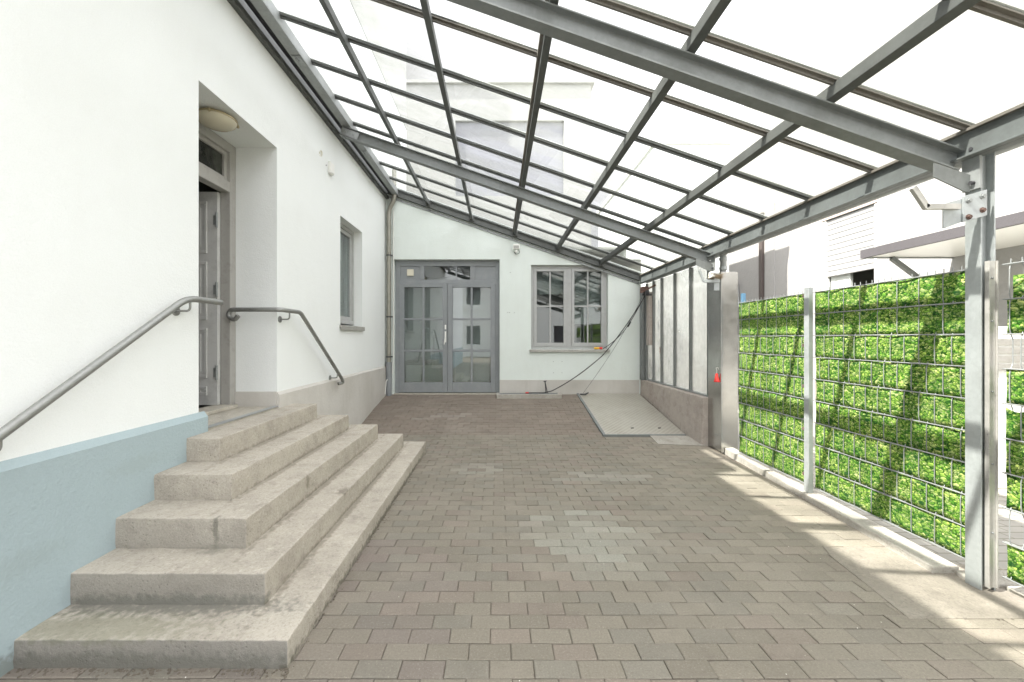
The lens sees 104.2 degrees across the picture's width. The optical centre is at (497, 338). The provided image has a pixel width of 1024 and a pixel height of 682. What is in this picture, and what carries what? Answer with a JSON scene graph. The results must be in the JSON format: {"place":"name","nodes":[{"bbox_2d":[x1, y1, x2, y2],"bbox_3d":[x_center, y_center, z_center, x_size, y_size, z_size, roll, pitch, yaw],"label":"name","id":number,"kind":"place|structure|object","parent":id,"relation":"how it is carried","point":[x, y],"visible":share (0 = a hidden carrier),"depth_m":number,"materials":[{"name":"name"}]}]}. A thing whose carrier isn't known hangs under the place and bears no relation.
{"place":"outdoors","nodes":[
{"label":"outdoors","id":0,"kind":"place"},
{"bbox_2d":[0,394,1023,681],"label":"paving","id":1,"kind":"structure","parent":0,"point":[680,540],"depth_m":2.41,"materials":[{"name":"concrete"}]},
{"bbox_2d":[13,403,425,669],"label":"entrance steps","id":2,"kind":"structure","parent":1,"relation":"on","point":[242,543],"depth_m":2.26,"materials":[{"name":"concrete"}]},
{"bbox_2d":[7,451,1013,681],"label":"grit","id":3,"kind":"object","parent":1,"relation":"on","point":[151,670],"visible":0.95,"depth_m":1.77,"materials":[{"name":"grey gravel"}]},
{"bbox_2d":[497,393,561,398],"bbox_3d":[0.600,1.124,7.702,1.240,0.112,0.285,0,0,0],"label":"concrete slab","id":4,"kind":"object","parent":1,"relation":"on","point":[529,395],"visible":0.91,"depth_m":7.56,"materials":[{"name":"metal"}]},
{"bbox_2d":[650,435,704,445],"bbox_3d":[2.545,1.451,5.673,0.624,0.043,0.418,0,0,5],"label":"concrete pad","id":5,"kind":"object","parent":1,"relation":"on","point":[676,440],"visible":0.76,"depth_m":5.65,"materials":[{"name":"grey concrete"}]},
{"bbox_2d":[281,395,751,681],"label":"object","id":6,"kind":"structure","parent":0,"point":[522,563],"depth_m":2.51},
{"bbox_2d":[386,188,640,394],"bbox_3d":[0.315,-0.785,10.338,5.030,4.531,5.045,0,0,0],"label":"annex","id":7,"kind":"object","parent":6,"relation":"on","point":[494,314],"visible":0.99,"depth_m":7.93,"materials":[{"name":"white paint"}]},
{"bbox_2d":[400,284,447,391],"bbox_3d":[-1.480,-0.004,7.979,0.950,2.168,0.186,0,0,0],"label":"door","id":8,"kind":"structure","parent":7,"relation":"in","point":[423,354],"depth_m":8.02,"materials":[{"name":"grey paint"}]},
{"bbox_2d":[448,284,495,391],"bbox_3d":[-0.519,-0.004,8.010,0.962,2.168,0.124,0,0,0],"label":"door","id":9,"kind":"structure","parent":7,"relation":"in","point":[471,354],"depth_m":8.03,"materials":[{"name":"grey paint"}]},
{"bbox_2d":[513,244,519,253],"bbox_3d":[0.368,-1.746,7.806,0.135,0.187,0.105,0,0,0],"label":"flood light","id":10,"kind":"object","parent":7,"relation":"attached to","point":[516,247],"visible":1,"depth_m":7.76,"materials":[{"name":"white plastic"}]},
{"bbox_2d":[530,266,609,351],"bbox_3d":[1.420,-0.589,7.907,1.580,1.718,0.185,0,0,0],"label":"window","id":11,"kind":"structure","parent":7,"relation":"in","point":[568,348],"depth_m":7.93,"materials":[{"name":"paint"}]},
{"bbox_2d":[577,393,685,436],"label":"chequer plate ramp","id":12,"kind":"structure","parent":6,"relation":"on","point":[625,415],"depth_m":6.61,"materials":[{"name":"metal"}]},
{"bbox_2d":[823,546,1023,619],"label":"concrete infill","id":13,"kind":"object","parent":6,"relation":"on","point":[908,589],"visible":0.84,"depth_m":2.33,"materials":[{"name":"beige concrete"}]},
{"bbox_2d":[227,0,1023,589],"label":"glazed canopy","id":14,"kind":"object","parent":13,"relation":"on","point":[971,150],"visible":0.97,"depth_m":2.52,"materials":[{"name":"metal"}]},
{"bbox_2d":[640,284,655,295],"bbox_3d":[2.808,-0.895,7.440,0.282,0.197,0.225,0,0,19],"label":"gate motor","id":15,"kind":"object","parent":14,"relation":"attached to","point":[644,290],"visible":1,"depth_m":7.41,"materials":[{"name":"metal"}]},
{"bbox_2d":[529,296,644,392],"bbox_3d":[1.673,0.130,7.663,2.225,1.868,0.175,0,0,7],"label":"cable","id":16,"kind":"object","parent":15,"relation":"hanging from","point":[598,358],"visible":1,"depth_m":7.70,"materials":[{"name":"black rubber"}]},
{"bbox_2d":[583,298,641,392],"bbox_3d":[2.203,0.145,7.674,1.087,1.833,0.136,0,0,12],"label":"cable","id":17,"kind":"object","parent":15,"relation":"hanging from","point":[613,349],"visible":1,"depth_m":7.72,"materials":[{"name":"black rubber"}]},
{"bbox_2d":[603,304,640,348],"bbox_3d":[2.436,-0.306,7.685,0.790,1.034,0.090,0,0,23],"label":"cable","id":18,"kind":"object","parent":15,"relation":"hanging from","point":[625,328],"visible":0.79,"depth_m":7.70,"materials":[{"name":"black rubber"}]},
{"bbox_2d":[646,292,651,344],"bbox_3d":[2.860,-0.370,7.505,0.070,1.000,0.110,0,0,0],"label":"rust stained board","id":19,"kind":"object","parent":15,"relation":"hanging from","point":[648,320],"visible":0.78,"depth_m":7.45,"materials":[{"name":"beige metal"}]},
{"bbox_2d":[708,272,725,279],"bbox_3d":[2.812,-0.797,5.128,0.214,0.094,0.176,0,0,0],"label":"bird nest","id":20,"kind":"object","parent":14,"relation":"on","point":[718,276],"visible":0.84,"depth_m":5.09,"materials":[{"name":"beige"}]},
{"bbox_2d":[719,255,727,271],"bbox_3d":[2.965,-0.977,5.240,0.100,0.326,0.120,0,0,0],"label":"gutter outlet pipe","id":21,"kind":"object","parent":14,"relation":"attached to","point":[723,260],"visible":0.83,"depth_m":5.20,"materials":[{"name":"metal"}]},
{"bbox_2d":[406,0,856,246],"label":"sky","id":22,"kind":"structure","parent":0,"point":[785,28],"materials":[{"name":"white"}]},
{"bbox_2d":[716,395,1023,569],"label":"yard ground","id":23,"kind":"structure","parent":0,"point":[1017,529],"depth_m":3.16,"materials":[{"name":"grey concrete"}]},
{"bbox_2d":[0,0,405,677],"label":"white house","id":24,"kind":"structure","parent":23,"relation":"on","point":[134,194],"depth_m":2.56,"materials":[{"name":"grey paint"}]},
{"bbox_2d":[0,296,223,450],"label":"handrail","id":25,"kind":"object","parent":24,"relation":"attached to","point":[31,412],"visible":1,"depth_m":2.06,"materials":[{"name":"silver metal"}]},
{"bbox_2d":[199,192,219,404],"bbox_3d":[-3.126,-0.385,3.852,0.868,2.060,0.065,0,0,0],"label":"door","id":26,"kind":"structure","parent":24,"relation":"in","point":[209,202],"depth_m":3.84,"materials":[{"name":"grey paint"}]},
{"bbox_2d":[199,107,238,131],"bbox_3d":[-2.403,-1.847,3.398,0.315,0.104,0.314,0,0,0],"label":"ceiling lamp","id":27,"kind":"object","parent":24,"relation":"attached to","point":[215,120],"visible":0.93,"depth_m":3.33,"materials":[{"name":"beige glass"}]},
{"bbox_2d":[226,307,344,384],"bbox_3d":[-2.346,0.166,4.624,0.536,0.930,1.611,0,0,0],"label":"handrail","id":28,"kind":"object","parent":24,"relation":"attached to","point":[230,317],"visible":1,"depth_m":4.01,"materials":[{"name":"grey metal"}]},
{"bbox_2d":[326,161,333,175],"bbox_3d":[-2.180,-2.225,5.190,0.041,0.150,0.180,0,0,0],"label":"junction box","id":29,"kind":"object","parent":24,"relation":"attached to","point":[330,168],"visible":1,"depth_m":5.18,"materials":[{"name":"white plastic"}]},
{"bbox_2d":[339,223,364,330],"bbox_3d":[-2.332,-0.919,6.020,0.335,1.598,0.960,0,0,0],"label":"window","id":30,"kind":"structure","parent":24,"relation":"in","point":[344,231],"depth_m":6.35,"materials":[{"name":"paint"}]},
{"bbox_2d":[386,169,395,395],"bbox_3d":[-2.074,-1.075,7.777,0.212,4.390,0.160,0,0,0],"label":"downpipe","id":31,"kind":"object","parent":24,"relation":"attached to","point":[389,356],"visible":0.99,"depth_m":7.74,"materials":[{"name":"metal"}]},
{"bbox_2d":[385,210,393,393],"bbox_3d":[-2.109,-0.720,7.767,0.033,3.601,0.206,0,0,40],"label":"white cable","id":32,"kind":"object","parent":31,"relation":"attached to","point":[393,298],"visible":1,"depth_m":7.83,"materials":[{"name":"white plastic"}]},
{"bbox_2d":[406,79,594,246],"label":"building","id":33,"kind":"structure","parent":23,"relation":"on","point":[572,95],"depth_m":13.20,"materials":[{"name":"paint"}]},
{"bbox_2d":[597,138,732,384],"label":"yard block","id":34,"kind":"structure","parent":23,"relation":"on","point":[670,168],"depth_m":8.35,"materials":[{"name":"white paint"}]},
{"bbox_2d":[640,380,707,445],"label":"wall","id":35,"kind":"structure","parent":23,"relation":"on","point":[685,412],"depth_m":6.07,"materials":[{"name":"grey concrete"}]},
{"bbox_2d":[640,293,646,379],"bbox_3d":[2.848,-0.080,7.775,0.095,1.780,0.150,0,0,0],"label":"corner post","id":36,"kind":"object","parent":35,"relation":"on","point":[643,360],"visible":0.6,"depth_m":7.74,"materials":[{"name":"metal"}]},
{"bbox_2d":[645,261,710,396],"bbox_3d":[2.928,-0.130,6.664,0.065,1.880,2.388,0,0,0],"label":"glazed screen","id":37,"kind":"object","parent":35,"relation":"on","point":[695,380],"visible":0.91,"depth_m":6.19,"materials":[{"name":"clear glass"}]},
{"bbox_2d":[708,272,737,452],"bbox_3d":[3.000,0.310,5.310,0.220,2.340,0.320,0,0,0],"label":"stainless column casing","id":38,"kind":"object","parent":23,"relation":"on","point":[723,358],"visible":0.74,"depth_m":5.15,"materials":[{"name":"silver metal"}]},
{"bbox_2d":[714,367,719,381],"bbox_3d":[2.862,0.473,5.200,0.076,0.194,0.074,0,0,0],"label":"red cord bell","id":39,"kind":"object","parent":38,"relation":"hanging from","point":[716,379],"visible":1,"depth_m":5.18,"materials":[{"name":"red plastic"}]},
{"bbox_2d":[725,447,958,572],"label":"kerb","id":40,"kind":"structure","parent":23,"relation":"on","point":[914,553],"depth_m":3.11,"materials":[{"name":"concrete"}]},
{"bbox_2d":[738,257,1023,586],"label":"fence","id":41,"kind":"object","parent":40,"relation":"on","point":[889,444],"visible":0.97,"depth_m":3.05,"materials":[{"name":"plant"}]},
{"bbox_2d":[711,0,1023,412],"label":"neighbour house","id":42,"kind":"structure","parent":23,"relation":"on","point":[968,65],"depth_m":6.76,"materials":[{"name":"white paint"}]},
{"bbox_2d":[831,273,852,288],"bbox_3d":[6.525,0.030,7.555,0.050,2.900,0.430,0,0,0],"label":"shutter door","id":43,"kind":"structure","parent":42,"relation":"in","point":[846,279],"depth_m":7.51,"materials":[{"name":"grey metal"}]},
{"bbox_2d":[860,211,1023,276],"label":"flat porch roof","id":44,"kind":"structure","parent":42,"relation":"attached to","point":[947,244],"depth_m":4.89,"materials":[{"name":"white"}]},
{"bbox_2d":[879,326,1023,487],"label":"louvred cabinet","id":45,"kind":"object","parent":23,"relation":"on","point":[1004,351],"depth_m":4.00,"materials":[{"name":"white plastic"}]},
{"bbox_2d":[956,570,1023,598],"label":"broken kerb end","id":46,"kind":"structure","parent":23,"relation":"on","point":[1014,588],"depth_m":2.37,"materials":[{"name":"concrete"}]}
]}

